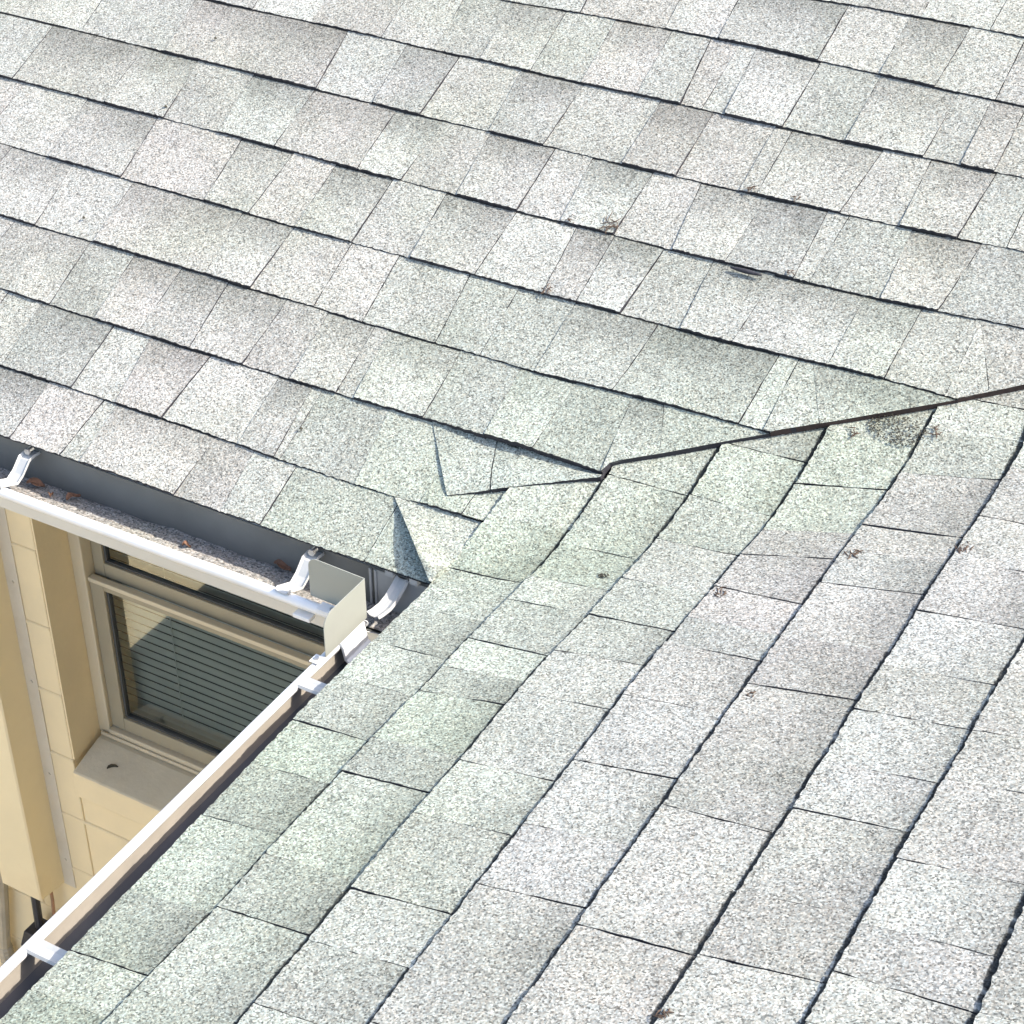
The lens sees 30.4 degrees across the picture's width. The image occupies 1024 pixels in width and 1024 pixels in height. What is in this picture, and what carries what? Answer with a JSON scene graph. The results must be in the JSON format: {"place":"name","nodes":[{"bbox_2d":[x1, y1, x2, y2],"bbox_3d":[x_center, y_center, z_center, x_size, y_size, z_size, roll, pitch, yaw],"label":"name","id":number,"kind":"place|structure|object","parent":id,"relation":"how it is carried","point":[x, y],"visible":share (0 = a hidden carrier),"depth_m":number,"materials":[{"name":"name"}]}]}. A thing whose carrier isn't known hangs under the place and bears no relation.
{"place":"outdoors","nodes":[
{"label":"outdoors","id":0,"kind":"place"},
{"label":"ground","id":1,"kind":"structure","parent":0,"visible":0},
{"bbox_2d":[0,509,324,966],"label":"block wall","id":2,"kind":"structure","parent":1,"relation":"on","point":[161,688],"depth_m":4.36,"materials":[{"name":"paint"}]},
{"bbox_2d":[0,873,14,964],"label":"conduit","id":3,"kind":"object","parent":2,"relation":"attached to","point":[7,951],"visible":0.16,"depth_m":4.97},
{"bbox_2d":[21,896,47,945],"bbox_3d":[-1.208,2.491,5.830,0.101,3.747,0.095,18,39,24],"label":"drain pipe","id":4,"kind":"object","parent":2,"relation":"attached to","point":[35,926],"visible":0.06,"depth_m":4.82,"materials":[{"name":"black plastic"}]},
{"bbox_2d":[0,507,75,900],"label":"pipe cover","id":5,"kind":"object","parent":2,"relation":"attached to","point":[35,860],"visible":1,"depth_m":4.49,"materials":[{"name":"paint"}]},
{"bbox_2d":[50,892,55,915],"bbox_3d":[-1.175,1.987,5.488,0.022,2.524,0.009,18,39,24],"label":"copper line","id":6,"kind":"object","parent":2,"relation":"attached to","point":[52,903],"visible":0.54,"depth_m":4.79,"materials":[{"name":"brown metal"}]},
{"bbox_2d":[107,764,117,768],"bbox_3d":[-0.941,0.598,4.430,0.028,0.008,0.013,-7,36,-10],"label":"curled scrap","id":7,"kind":"object","parent":2,"relation":"on","point":[111,765],"visible":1,"depth_m":4.43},
{"bbox_2d":[67,532,324,774],"bbox_3d":[-0.470,0.203,4.146,1.012,0.981,0.338,18,39,24],"label":"window","id":8,"kind":"structure","parent":2,"relation":"in","point":[180,665],"depth_m":4.31,"materials":[{"name":"plastic"}]},
{"bbox_2d":[0,0,1023,641],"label":"roof slope","id":9,"kind":"structure","parent":2,"relation":"on","point":[348,238],"depth_m":3.03,"materials":[{"name":"grey asphalt"}]},
{"bbox_2d":[0,436,427,634],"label":"rain gutter","id":10,"kind":"object","parent":9,"relation":"attached to","point":[386,592],"visible":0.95,"depth_m":2.90,"materials":[{"name":"white metal"}]},
{"bbox_2d":[0,467,400,630],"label":"gutter grit","id":11,"kind":"object","parent":10,"relation":"in","point":[220,556],"visible":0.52,"depth_m":2.92,"materials":[{"name":"grey gravel"}]},
{"bbox_2d":[26,477,44,486],"bbox_3d":[-0.769,-0.046,3.037,0.029,0.012,0.020,18,39,24],"label":"dead leaf","id":12,"kind":"object","parent":11,"relation":"on","point":[36,481],"visible":1,"depth_m":3.04,"materials":[{"name":"brown plant"}]},
{"bbox_2d":[66,492,80,500],"bbox_3d":[-0.702,-0.025,3.007,0.016,0.012,0.026,18,39,24],"label":"dead leaf","id":13,"kind":"object","parent":11,"relation":"on","point":[69,495],"visible":1,"depth_m":3.01,"materials":[{"name":"brown plant"}]},
{"bbox_2d":[182,541,190,547],"bbox_3d":[-0.501,0.051,2.898,0.012,0.012,0.009,18,39,24],"label":"dead leaf","id":14,"kind":"object","parent":11,"relation":"on","point":[186,543],"visible":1,"depth_m":2.90,"materials":[{"name":"brown plant"}]},
{"bbox_2d":[273,559,290,570],"bbox_3d":[-0.349,0.081,2.860,0.030,0.012,0.019,18,39,24],"label":"dead leaf","id":15,"kind":"object","parent":11,"relation":"on","point":[281,564],"visible":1,"depth_m":2.86,"materials":[{"name":"brown plant"}]},
{"bbox_2d":[308,559,366,664],"bbox_3d":[-0.281,0.138,2.660,0.101,0.071,0.127,18,39,24],"label":"splash guard","id":16,"kind":"object","parent":10,"relation":"on","point":[343,591],"visible":1,"depth_m":2.68,"materials":[{"name":"metal"}]},
{"bbox_2d":[540,283,551,293],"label":"twig litter","id":17,"kind":"object","parent":9,"relation":"on","point":[542,292],"visible":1,"depth_m":2.95,"materials":[{"name":"grey plant"}]},
{"bbox_2d":[598,211,620,233],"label":"twig litter","id":18,"kind":"object","parent":9,"relation":"on","point":[613,225],"visible":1,"depth_m":3.00,"materials":[{"name":"grey plant"}]},
{"bbox_2d":[730,267,761,275],"bbox_3d":[0.359,-0.369,2.888,0.052,0.008,0.008,18,39,24],"label":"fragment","id":19,"kind":"object","parent":9,"relation":"on","point":[745,271],"visible":1,"depth_m":2.88,"materials":[{"name":"concrete"}]},
{"bbox_3d":[-0.215,3.370,3.056,0.203,5.453,3.949,18,39,24],"label":"block wall","id":20,"kind":"object","parent":1,"relation":"on","visible":0},
{"bbox_2d":[0,378,1023,1023],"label":"roof slope","id":21,"kind":"structure","parent":20,"relation":"on","point":[518,760],"depth_m":2.19,"materials":[{"name":"grey asphalt"}]},
{"bbox_2d":[0,621,370,1018],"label":"rain gutter","id":22,"kind":"object","parent":21,"relation":"attached to","point":[53,940],"visible":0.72,"depth_m":2.39,"materials":[{"name":"white metal"}]},
{"bbox_2d":[654,1008,673,1018],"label":"twig litter","id":23,"kind":"object","parent":21,"relation":"on","point":[657,1015],"visible":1,"depth_m":1.84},
{"bbox_2d":[713,586,726,596],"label":"twig litter","id":24,"kind":"object","parent":21,"relation":"on","point":[720,591],"visible":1,"depth_m":2.50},
{"bbox_2d":[843,549,862,559],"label":"twig litter","id":25,"kind":"object","parent":21,"relation":"on","point":[854,554],"visible":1,"depth_m":2.52,"materials":[{"name":"grey plant"}]},
{"bbox_2d":[848,427,859,437],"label":"twig litter","id":26,"kind":"object","parent":21,"relation":"on","point":[854,434],"visible":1,"depth_m":2.69,"materials":[{"name":"grey plant"}]},
{"bbox_2d":[868,413,926,445],"bbox_3d":[0.547,-0.118,2.677,0.083,0.022,0.046,18,39,24],"label":"moss patch","id":27,"kind":"object","parent":21,"relation":"on","point":[880,427],"visible":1,"depth_m":2.68,"materials":[{"name":"grey plant"}]},
{"bbox_2d":[927,425,941,438],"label":"twig litter","id":28,"kind":"object","parent":21,"relation":"on","point":[936,433],"visible":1,"depth_m":2.66,"materials":[{"name":"grey plant"}]},
{"bbox_2d":[954,541,973,552],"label":"twig litter","id":29,"kind":"object","parent":21,"relation":"on","point":[965,548],"visible":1,"depth_m":2.47,"materials":[{"name":"grey plant"}]}
]}

